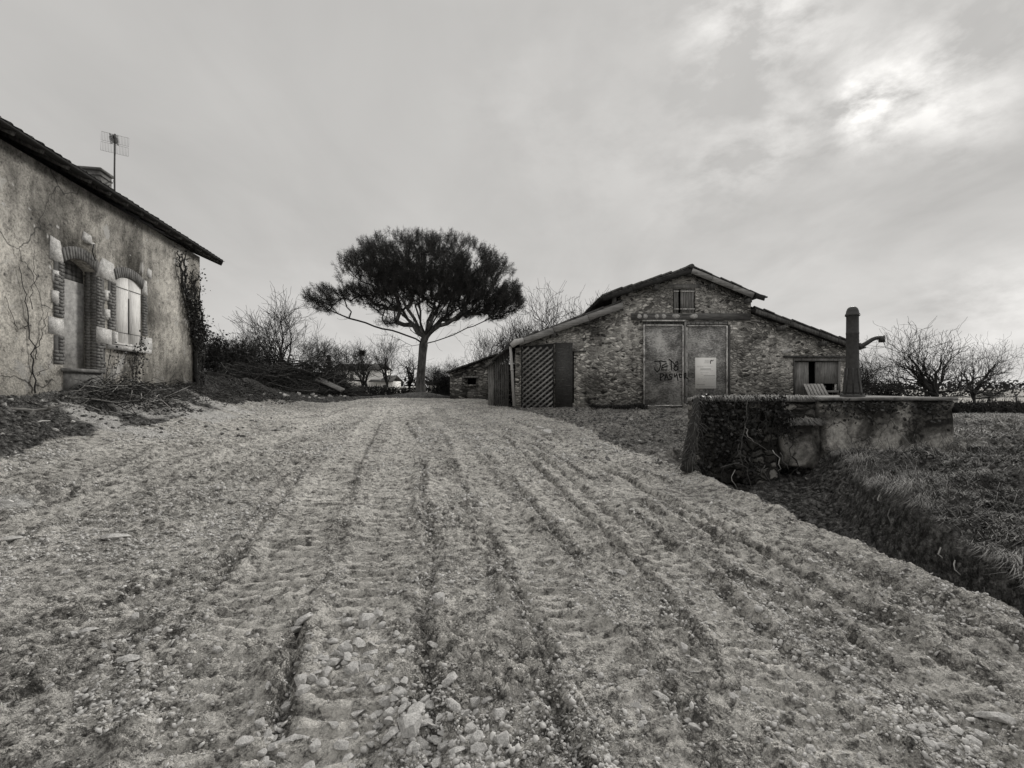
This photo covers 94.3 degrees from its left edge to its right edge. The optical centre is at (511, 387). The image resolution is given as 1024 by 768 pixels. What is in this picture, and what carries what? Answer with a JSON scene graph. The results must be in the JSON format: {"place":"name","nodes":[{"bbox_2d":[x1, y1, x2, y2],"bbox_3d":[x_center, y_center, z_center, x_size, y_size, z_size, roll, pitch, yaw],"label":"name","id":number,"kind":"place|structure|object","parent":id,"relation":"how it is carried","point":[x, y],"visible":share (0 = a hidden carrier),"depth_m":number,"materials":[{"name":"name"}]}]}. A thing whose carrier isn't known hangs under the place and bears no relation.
{"place":"outdoors","nodes":[
{"label":"outdoors","id":0,"kind":"place"},
{"bbox_2d":[0,375,1023,617],"bbox_3d":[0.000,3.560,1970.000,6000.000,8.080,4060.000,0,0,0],"label":"ground","id":1,"kind":"structure","parent":0,"point":[924,541],"depth_m":6.22,"materials":[{"name":"plant"}]},
{"bbox_2d":[4,402,63,416],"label":"dead branch","id":2,"kind":"object","parent":1,"relation":"on","point":[33,412],"visible":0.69,"depth_m":7.67,"materials":[{"name":"grey wood"}]},
{"bbox_2d":[0,116,224,395],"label":"farmhouse","id":3,"kind":"object","parent":1,"relation":"on","point":[106,272],"visible":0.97,"depth_m":9.89,"materials":[{"name":"paint"}]},
{"bbox_2d":[6,252,55,392],"bbox_3d":[-8.552,-1.197,8.469,0.096,2.607,1.058,0,0,-12],"label":"creeper","id":4,"kind":"object","parent":3,"relation":"attached to","point":[28,325],"visible":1,"depth_m":8.48,"materials":[{"name":"plant"}]},
{"bbox_2d":[100,131,128,206],"bbox_3d":[-10.750,-5.737,12.766,0.574,2.351,1.377,0,0,-24],"label":"tv aerial","id":5,"kind":"object","parent":3,"relation":"attached to","point":[114,140],"visible":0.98,"depth_m":12.93,"materials":[{"name":"metal"}]},
{"bbox_2d":[101,342,133,383],"bbox_3d":[-8.838,-0.447,10.703,0.339,1.163,0.759,0,0,-8],"label":"creeper","id":6,"kind":"object","parent":3,"relation":"attached to","point":[115,363],"visible":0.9,"depth_m":10.62,"materials":[{"name":"black plant"}]},
{"bbox_2d":[124,329,153,388],"bbox_3d":[-8.985,-0.584,11.432,0.329,1.700,0.816,0,0,0],"label":"creeper","id":7,"kind":"object","parent":3,"relation":"attached to","point":[139,363],"visible":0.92,"depth_m":11.45,"materials":[{"name":"black plant"}]},
{"bbox_2d":[174,244,214,386],"bbox_3d":[-9.560,-1.789,14.402,0.789,4.830,2.321,0,0,-25],"label":"climbing ivy","id":8,"kind":"object","parent":3,"relation":"attached to","point":[199,331],"visible":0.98,"depth_m":14.54,"materials":[{"name":"black plant"}]},
{"bbox_2d":[52,370,196,418],"bbox_3d":[-8.332,0.215,10.477,2.351,1.262,3.153,0,0,0],"label":"bramble heap","id":9,"kind":"object","parent":1,"relation":"on","point":[114,391],"visible":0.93,"depth_m":10.19,"materials":[{"name":"plant"}]},
{"bbox_2d":[147,374,245,406],"bbox_3d":[-8.990,0.171,13.488,2.268,1.168,3.358,0,0,0],"label":"bramble heap","id":10,"kind":"object","parent":1,"relation":"on","point":[186,384],"visible":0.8,"depth_m":13.38,"materials":[{"name":"grey plant"}]},
{"bbox_2d":[204,325,238,372],"bbox_3d":[-16.877,-1.712,27.033,2.850,3.628,2.704,0,0,-34],"label":"evergreen bush","id":11,"kind":"object","parent":1,"relation":"on","point":[215,350],"visible":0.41,"depth_m":26.68,"materials":[{"name":"black plant"}]},
{"bbox_2d":[209,334,265,372],"bbox_3d":[-14.957,-1.441,26.027,3.203,2.939,2.553,0,0,25],"label":"evergreen bush","id":12,"kind":"object","parent":1,"relation":"on","point":[239,353],"visible":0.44,"depth_m":25.70,"materials":[{"name":"black plant"}]},
{"bbox_2d":[208,321,286,361],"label":"bare tree","id":13,"kind":"object","parent":1,"relation":"on","point":[249,340],"visible":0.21,"depth_m":30.77,"materials":[{"name":"grey plant"}]},
{"bbox_2d":[204,370,302,405],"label":"twig litter","id":14,"kind":"object","parent":1,"relation":"on","point":[242,382],"visible":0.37,"depth_m":17.43,"materials":[{"name":"grey plant"}]},
{"bbox_2d":[209,356,321,395],"bbox_3d":[-11.792,-0.429,21.983,6.300,2.106,3.378,0,0,0],"label":"brush heap","id":15,"kind":"object","parent":1,"relation":"on","point":[256,372],"visible":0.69,"depth_m":21.40,"materials":[{"name":"black plant"}]},
{"bbox_2d":[255,346,296,370],"bbox_3d":[-13.367,-1.090,27.064,3.577,2.511,2.223,0,0,0],"label":"evergreen bush","id":16,"kind":"object","parent":1,"relation":"on","point":[269,356],"visible":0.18,"depth_m":26.72,"materials":[{"name":"black plant"}]},
{"bbox_2d":[209,283,346,363],"bbox_3d":[-14.046,-2.855,28.509,8.190,6.016,6.209,0,0,-23],"label":"bare tree","id":17,"kind":"object","parent":1,"relation":"on","point":[275,332],"visible":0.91,"depth_m":28.25,"materials":[{"name":"grey plant"}]},
{"bbox_2d":[293,331,331,371],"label":"bare tree","id":18,"kind":"object","parent":1,"relation":"on","point":[309,353],"visible":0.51,"depth_m":33.24,"materials":[{"name":"grey plant"}]},
{"bbox_2d":[259,353,371,396],"bbox_3d":[-9.942,-0.397,23.547,5.891,2.630,3.967,0,0,0],"label":"brush heap","id":19,"kind":"object","parent":1,"relation":"on","point":[311,376],"visible":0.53,"depth_m":22.92,"materials":[{"name":"black plant"}]},
{"bbox_2d":[316,378,344,391],"bbox_3d":[-8.606,-0.144,22.450,1.446,0.735,0.277,0,0,13],"label":"old board","id":20,"kind":"object","parent":19,"relation":"on","point":[335,387],"visible":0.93,"depth_m":22.39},
{"bbox_2d":[297,331,351,373],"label":"bare tree","id":21,"kind":"object","parent":1,"relation":"on","point":[326,352],"visible":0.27,"depth_m":35.25,"materials":[{"name":"grey plant"}]},
{"bbox_2d":[320,333,371,377],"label":"bare tree","id":22,"kind":"object","parent":1,"relation":"on","point":[342,357],"visible":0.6,"depth_m":33.70,"materials":[{"name":"grey plant"}]},
{"bbox_2d":[313,343,397,385],"bbox_3d":[-10.415,-1.088,32.251,4.016,3.736,5.644,0,0,35],"label":"bare tree","id":23,"kind":"object","parent":1,"relation":"on","point":[363,380],"visible":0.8,"depth_m":32.05,"materials":[{"name":"grey plant"}]},
{"bbox_2d":[341,336,377,385],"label":"bare tree","id":24,"kind":"object","parent":1,"relation":"on","point":[362,360],"visible":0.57,"depth_m":36.05,"materials":[{"name":"grey plant"}]},
{"bbox_2d":[334,364,403,393],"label":"white house","id":25,"kind":"structure","parent":1,"relation":"on","point":[373,380],"depth_m":85.00,"materials":[{"name":"stone"}]},
{"bbox_2d":[362,333,407,391],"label":"bare tree","id":26,"kind":"object","parent":1,"relation":"on","point":[387,358],"visible":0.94,"depth_m":36.58,"materials":[{"name":"grey plant"}]},
{"bbox_2d":[352,383,440,395],"bbox_3d":[-8.000,0.127,30.493,10.926,1.268,3.376,0,0,-6],"label":"hedge","id":27,"kind":"object","parent":1,"relation":"on","point":[371,390],"visible":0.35,"depth_m":30.11,"materials":[{"name":"black plant"}]},
{"bbox_2d":[386,345,437,390],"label":"bare tree","id":28,"kind":"object","parent":1,"relation":"on","point":[410,376],"visible":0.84,"depth_m":30.24,"materials":[{"name":"grey plant"}]},
{"bbox_2d":[298,225,526,391],"bbox_3d":[-5.189,-4.183,27.951,11.988,9.937,8.990,0,0,25],"label":"umbrella pine","id":29,"kind":"object","parent":1,"relation":"on","point":[405,274],"visible":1,"depth_m":26.73,"materials":[{"name":"black plant"}]},
{"bbox_2d":[415,362,455,387],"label":"bare tree","id":30,"kind":"object","parent":1,"relation":"on","point":[432,373],"visible":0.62,"depth_m":33.81,"materials":[{"name":"grey plant"}]},
{"bbox_2d":[431,363,449,395],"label":"evergreen bush","id":31,"kind":"object","parent":1,"relation":"on","point":[443,384],"visible":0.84,"depth_m":29.80,"materials":[{"name":"black plant"}]},
{"bbox_2d":[0,383,908,543],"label":"soil clods","id":32,"kind":"object","parent":1,"relation":"on","point":[143,423],"visible":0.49,"depth_m":8.49,"materials":[{"name":"soil"}]},
{"bbox_2d":[446,353,497,398],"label":"stone outbuilding","id":33,"kind":"structure","parent":1,"relation":"on","point":[469,381],"depth_m":23.40,"materials":[{"name":"stone"}]},
{"bbox_2d":[451,323,531,367],"bbox_3d":[-1.259,-2.127,36.131,6.173,5.981,8.142,0,0,-25],"label":"bare tree","id":34,"kind":"object","parent":1,"relation":"on","point":[503,347],"visible":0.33,"depth_m":35.79,"materials":[{"name":"grey plant"}]},
{"bbox_2d":[483,345,514,406],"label":"plank shed","id":35,"kind":"structure","parent":1,"relation":"on","point":[499,383],"depth_m":18.96,"materials":[{"name":"wood"}]},
{"bbox_2d":[488,363,493,405],"bbox_3d":[-0.839,-0.081,19.218,0.243,1.900,0.035,0,0,0],"label":"plank door","id":36,"kind":"structure","parent":35,"relation":"in","point":[491,367],"depth_m":19.20,"materials":[{"name":"wood"}]},
{"bbox_2d":[0,397,1023,767],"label":"drive","id":37,"kind":"structure","parent":1,"relation":"on","point":[282,574],"depth_m":3.19,"materials":[{"name":"gravel"}]},
{"bbox_2d":[2,536,22,541],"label":"stone","id":38,"kind":"object","parent":37,"relation":"on","point":[10,538],"visible":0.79,"depth_m":4.02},
{"bbox_2d":[100,533,130,539],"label":"stone","id":39,"kind":"object","parent":37,"relation":"on","point":[113,536],"visible":0.99,"depth_m":4.12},
{"bbox_2d":[116,654,141,662],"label":"stone","id":40,"kind":"object","parent":37,"relation":"on","point":[130,657],"visible":1,"depth_m":2.51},
{"bbox_2d":[234,736,253,748],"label":"stone","id":41,"kind":"object","parent":37,"relation":"on","point":[242,741],"visible":1,"depth_m":2.01,"materials":[{"name":"stone"}]},
{"bbox_2d":[254,717,264,728],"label":"stone","id":42,"kind":"object","parent":37,"relation":"on","point":[259,723],"visible":0.98,"depth_m":2.12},
{"bbox_2d":[280,733,308,742],"bbox_3d":[-0.953,1.547,2.081,0.128,0.033,0.061,-8,8,-11],"label":"stone","id":43,"kind":"object","parent":37,"relation":"on","point":[293,737],"visible":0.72,"depth_m":2.08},
{"bbox_2d":[294,673,307,685],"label":"stone","id":44,"kind":"object","parent":37,"relation":"on","point":[299,679],"visible":0.95,"depth_m":2.37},
{"bbox_2d":[295,684,310,695],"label":"stone","id":45,"kind":"object","parent":37,"relation":"on","point":[302,689],"visible":1,"depth_m":2.31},
{"bbox_2d":[294,612,312,625],"bbox_3d":[-1.298,1.449,2.976,0.074,0.051,0.130,0,0,5],"label":"stone","id":46,"kind":"object","parent":37,"relation":"on","point":[302,619],"visible":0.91,"depth_m":2.95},
{"bbox_2d":[309,738,320,752],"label":"stone","id":47,"kind":"object","parent":37,"relation":"on","point":[315,746],"visible":1,"depth_m":2.02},
{"bbox_2d":[315,677,328,687],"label":"stone","id":48,"kind":"object","parent":37,"relation":"on","point":[322,682],"visible":1,"depth_m":2.40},
{"bbox_2d":[322,666,332,676],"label":"stone","id":49,"kind":"object","parent":37,"relation":"on","point":[326,670],"visible":0.88,"depth_m":2.48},
{"bbox_2d":[327,657,339,665],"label":"stone","id":50,"kind":"object","parent":37,"relation":"on","point":[334,661],"visible":0.99,"depth_m":2.59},
{"bbox_2d":[333,739,348,749],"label":"stone","id":51,"kind":"object","parent":37,"relation":"on","point":[339,744],"visible":1,"depth_m":2.03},
{"bbox_2d":[341,617,352,626],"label":"stone","id":52,"kind":"object","parent":37,"relation":"on","point":[346,621],"visible":1,"depth_m":3.00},
{"bbox_2d":[342,643,352,653],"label":"stone","id":53,"kind":"object","parent":37,"relation":"on","point":[348,647],"visible":0.9,"depth_m":2.69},
{"bbox_2d":[343,661,358,674],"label":"stone","id":54,"kind":"object","parent":37,"relation":"on","point":[351,668],"visible":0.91,"depth_m":2.52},
{"bbox_2d":[353,637,365,647],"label":"stone","id":55,"kind":"object","parent":37,"relation":"on","point":[359,642],"visible":1,"depth_m":2.74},
{"bbox_2d":[359,663,373,671],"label":"stone","id":56,"kind":"object","parent":37,"relation":"on","point":[364,667],"visible":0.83,"depth_m":2.57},
{"bbox_2d":[358,613,375,628],"bbox_3d":[-0.924,1.487,3.023,0.112,0.080,0.095,10,-4,-11],"label":"stone","id":57,"kind":"object","parent":37,"relation":"on","point":[365,620],"visible":0.94,"depth_m":3.00,"materials":[{"name":"stone"}]},
{"bbox_2d":[372,685,386,692],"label":"stone","id":58,"kind":"object","parent":37,"relation":"on","point":[380,689],"visible":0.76,"depth_m":2.38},
{"bbox_2d":[379,696,390,707],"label":"stone","id":59,"kind":"object","parent":37,"relation":"on","point":[384,701],"visible":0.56,"depth_m":2.26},
{"bbox_2d":[381,726,398,743],"bbox_3d":[-0.518,1.490,2.035,0.049,0.036,0.083,0,0,22],"label":"stone","id":60,"kind":"object","parent":37,"relation":"on","point":[390,734],"visible":1,"depth_m":2.02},
{"bbox_2d":[392,686,406,697],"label":"stone","id":61,"kind":"object","parent":37,"relation":"on","point":[399,691],"visible":0.69,"depth_m":2.28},
{"bbox_2d":[398,712,422,738],"bbox_3d":[-0.443,1.482,2.083,0.112,0.075,0.095,3,-8,-17],"label":"stone","id":62,"kind":"object","parent":37,"relation":"on","point":[409,724],"visible":1,"depth_m":2.06,"materials":[{"name":"stone"}]},
{"bbox_2d":[409,741,419,754],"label":"stone","id":63,"kind":"object","parent":37,"relation":"on","point":[415,745],"visible":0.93,"depth_m":1.99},
{"bbox_2d":[407,701,424,713],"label":"stone","id":64,"kind":"object","parent":37,"relation":"on","point":[418,707],"visible":0.6,"depth_m":2.20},
{"bbox_2d":[424,700,433,710],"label":"stone","id":65,"kind":"object","parent":37,"relation":"on","point":[429,704],"visible":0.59,"depth_m":2.28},
{"bbox_2d":[429,735,440,744],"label":"stone","id":66,"kind":"object","parent":37,"relation":"on","point":[435,739],"visible":0.97,"depth_m":2.08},
{"bbox_2d":[431,757,440,767],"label":"stone","id":67,"kind":"object","parent":37,"relation":"on","point":[436,762],"visible":0.95,"depth_m":1.97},
{"bbox_2d":[431,592,444,604],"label":"stone","id":68,"kind":"object","parent":37,"relation":"on","point":[438,598],"visible":1,"depth_m":3.20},
{"bbox_2d":[442,671,457,687],"bbox_3d":[-0.311,1.474,2.396,0.060,0.045,0.098,0,0,13],"label":"stone","id":69,"kind":"object","parent":37,"relation":"on","point":[451,677],"visible":1,"depth_m":2.38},
{"bbox_2d":[445,698,460,711],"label":"stone","id":70,"kind":"object","parent":37,"relation":"on","point":[453,704],"visible":0.98,"depth_m":2.21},
{"bbox_2d":[448,746,465,754],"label":"stone","id":71,"kind":"object","parent":37,"relation":"on","point":[456,749],"visible":1,"depth_m":1.99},
{"bbox_2d":[464,721,475,733],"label":"stone","id":72,"kind":"object","parent":37,"relation":"on","point":[470,727],"visible":0.95,"depth_m":2.10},
{"bbox_2d":[470,696,479,708],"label":"stone","id":73,"kind":"object","parent":37,"relation":"on","point":[474,701],"visible":0.99,"depth_m":2.27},
{"bbox_2d":[469,730,483,744],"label":"stone","id":74,"kind":"object","parent":37,"relation":"on","point":[476,735],"visible":0.62,"depth_m":2.04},
{"bbox_2d":[470,742,487,753],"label":"stone","id":75,"kind":"object","parent":37,"relation":"on","point":[479,747],"visible":1,"depth_m":1.99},
{"bbox_2d":[492,707,506,720],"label":"stone","id":76,"kind":"object","parent":37,"relation":"on","point":[501,712],"visible":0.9,"depth_m":2.17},
{"bbox_2d":[495,730,508,747],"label":"stone","id":77,"kind":"object","parent":37,"relation":"on","point":[502,738],"visible":0.95,"depth_m":2.02,"materials":[{"name":"stone"}]},
{"bbox_2d":[922,738,936,750],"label":"stone","id":78,"kind":"object","parent":37,"relation":"on","point":[929,743],"visible":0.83,"depth_m":2.05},
{"bbox_2d":[951,726,963,736],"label":"stone","id":79,"kind":"object","parent":37,"relation":"on","point":[957,731],"visible":0.92,"depth_m":2.17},
{"bbox_2d":[965,735,982,748],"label":"stone","id":80,"kind":"object","parent":37,"relation":"on","point":[975,740],"visible":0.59,"depth_m":2.11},
{"bbox_2d":[973,728,989,743],"bbox_3d":[2.124,1.584,2.159,0.057,0.044,0.049,-2,10,3],"label":"stone","id":81,"kind":"object","parent":37,"relation":"on","point":[983,737],"visible":0.97,"depth_m":2.14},
{"bbox_2d":[973,711,1015,724],"bbox_3d":[2.291,1.565,2.261,0.149,0.041,0.071,-8,-14,31],"label":"stone","id":82,"kind":"object","parent":37,"relation":"on","point":[999,717],"visible":1,"depth_m":2.24,"materials":[{"name":"stone"}]},
{"bbox_2d":[482,309,546,363],"bbox_3d":[0.424,-3.012,39.134,5.638,7.878,5.940,0,0,-9],"label":"bare tree","id":83,"kind":"object","parent":1,"relation":"on","point":[520,331],"visible":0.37,"depth_m":39.43,"materials":[{"name":"grey plant"}]},
{"bbox_2d":[506,281,586,339],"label":"bare tree","id":84,"kind":"object","parent":1,"relation":"on","point":[545,316],"visible":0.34,"depth_m":40.70,"materials":[{"name":"grey plant"}]},
{"bbox_2d":[555,343,572,407],"bbox_3d":[2.011,-0.463,18.400,0.672,2.541,0.040,0,0,0],"label":"metal sheet","id":85,"kind":"object","parent":1,"relation":"on","point":[563,374],"visible":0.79,"depth_m":18.38,"materials":[{"name":"metal"}]},
{"bbox_2d":[588,403,648,409],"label":"wall weeds","id":86,"kind":"object","parent":1,"relation":"on","point":[634,406],"depth_m":17.93,"materials":[{"name":"plant"}]},
{"bbox_2d":[509,264,845,407],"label":"barn","id":87,"kind":"structure","parent":1,"relation":"on","point":[648,341],"depth_m":18.50,"materials":[{"name":"stone"}]},
{"bbox_2d":[521,343,553,407],"bbox_3d":[0.983,-0.455,18.395,1.270,2.518,0.090,0,0,0],"label":"lattice panel","id":88,"kind":"object","parent":87,"relation":"attached to","point":[537,376],"visible":0.92,"depth_m":18.40,"materials":[{"name":"wood"}]},
{"bbox_2d":[643,322,687,405],"bbox_3d":[5.953,-0.909,18.402,1.741,3.259,0.093,0,0,0],"label":"sliding door","id":89,"kind":"structure","parent":87,"relation":"in","point":[664,375],"depth_m":18.40,"materials":[{"name":"paint"}]},
{"bbox_2d":[695,358,715,388],"bbox_3d":[7.512,-0.560,18.426,0.808,1.198,0.025,0,0,0],"label":"notice board","id":90,"kind":"object","parent":87,"relation":"attached to","point":[705,373],"visible":1,"depth_m":18.41,"materials":[{"name":"paper"}]},
{"bbox_2d":[686,322,727,403],"bbox_3d":[7.561,-0.958,18.445,1.607,3.163,0.080,0,0,0],"label":"sliding door","id":91,"kind":"structure","parent":87,"relation":"in","point":[709,340],"depth_m":18.44,"materials":[{"name":"paint"}]},
{"bbox_2d":[674,398,710,474],"bbox_3d":[2.732,0.802,7.256,0.594,1.266,0.398,0,0,-14],"label":"post","id":92,"kind":"object","parent":1,"relation":"on","point":[688,459],"visible":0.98,"depth_m":7.19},
{"bbox_2d":[721,400,769,489],"bbox_3d":[3.560,0.915,7.244,0.762,1.455,0.050,0,0,0],"label":"dead sapling","id":93,"kind":"object","parent":1,"relation":"on","point":[741,447],"visible":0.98,"depth_m":7.25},
{"bbox_2d":[803,384,828,395],"bbox_3d":[11.659,0.226,18.105,0.884,0.749,0.450,0,0,0],"label":"pallet","id":94,"kind":"object","parent":1,"relation":"on","point":[816,390],"visible":0.61,"depth_m":18.16,"materials":[{"name":"grey wood"}]},
{"bbox_2d":[687,395,959,484],"bbox_3d":[5.022,0.852,8.387,4.154,1.396,1.826,0,0,0],"label":"stone trough","id":95,"kind":"object","parent":1,"relation":"on","point":[807,451],"visible":0.63,"depth_m":7.53,"materials":[{"name":"stone"}]},
{"bbox_2d":[690,394,821,401],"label":"trough grass","id":96,"kind":"structure","parent":95,"relation":"on","point":[744,397],"depth_m":7.50,"materials":[{"name":"plant"}]},
{"bbox_2d":[785,417,830,425],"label":"ledge grass","id":97,"kind":"structure","parent":95,"relation":"on","point":[807,421],"depth_m":7.42,"materials":[{"name":"plant"}]},
{"bbox_2d":[685,387,952,487],"bbox_3d":[4.816,1.019,7.400,4.187,2.043,0.329,0,0,0],"label":"ivy curtain","id":98,"kind":"object","parent":95,"relation":"attached to","point":[779,415],"visible":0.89,"depth_m":7.44,"materials":[{"name":"black plant"}]},
{"bbox_2d":[840,306,885,396],"bbox_3d":[6.028,-0.622,8.200,0.671,1.559,0.371,0,0,0],"label":"water pump","id":99,"kind":"object","parent":95,"relation":"on","point":[852,383],"visible":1,"depth_m":8.12,"materials":[{"name":"metal"}]},
{"bbox_2d":[860,353,894,395],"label":"bare tree","id":100,"kind":"object","parent":1,"relation":"on","point":[870,378],"visible":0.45,"depth_m":29.73,"materials":[{"name":"grey plant"}]},
{"bbox_2d":[863,375,911,395],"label":"evergreen bush","id":101,"kind":"object","parent":1,"relation":"on","point":[878,390],"visible":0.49,"depth_m":27.82,"materials":[{"name":"black plant"}]},
{"bbox_2d":[820,424,1023,588],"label":"bank grass","id":102,"kind":"structure","parent":1,"relation":"on","point":[954,519],"depth_m":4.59,"materials":[{"name":"plant"}]},
{"bbox_2d":[859,316,989,396],"bbox_3d":[20.941,-1.200,24.858,5.833,5.081,5.927,0,0,34],"label":"bare tree","id":103,"kind":"object","parent":1,"relation":"on","point":[932,389],"visible":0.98,"depth_m":24.30,"materials":[{"name":"black plant"}]},
{"bbox_2d":[826,448,1023,579],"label":"edge grass","id":104,"kind":"structure","parent":1,"relation":"on","point":[917,496],"depth_m":4.72,"materials":[{"name":"plant"}]},
{"bbox_2d":[836,434,1023,580],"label":"bank clods","id":105,"kind":"object","parent":1,"relation":"on","point":[993,466],"visible":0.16,"depth_m":5.93,"materials":[{"name":"soil"}]},
{"bbox_2d":[874,348,1006,398],"bbox_3d":[22.629,-0.338,25.333,5.190,3.435,3.694,0,0,11],"label":"bare tree","id":106,"kind":"object","parent":1,"relation":"on","point":[952,388],"visible":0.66,"depth_m":25.00,"materials":[{"name":"grey plant"}]},
{"bbox_2d":[867,379,1023,389],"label":"hedge","id":107,"kind":"object","parent":1,"relation":"on","point":[1021,384],"visible":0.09,"depth_m":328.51,"materials":[{"name":"black plant"}]},
{"bbox_2d":[869,384,1023,397],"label":"hedge","id":108,"kind":"object","parent":1,"relation":"on","point":[918,394],"visible":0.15,"depth_m":66.05,"materials":[{"name":"black plant"}]},
{"bbox_2d":[930,334,1023,402],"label":"bare tree","id":109,"kind":"object","parent":1,"relation":"on","point":[985,377],"visible":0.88,"depth_m":28.34,"materials":[{"name":"black plant"}]},
{"bbox_2d":[953,412,1023,438],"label":"field grass","id":110,"kind":"structure","parent":1,"relation":"on","point":[980,416],"depth_m":11.98,"materials":[{"name":"plant"}]},
{"bbox_2d":[954,397,1023,413],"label":"hedge","id":111,"kind":"object","parent":1,"relation":"on","point":[1000,406],"visible":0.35,"depth_m":21.74,"materials":[{"name":"black plant"}]},
{"bbox_2d":[0,0,1023,387],"label":"sky","id":112,"kind":"structure","parent":0,"point":[821,159],"materials":[{"name":"grey"}]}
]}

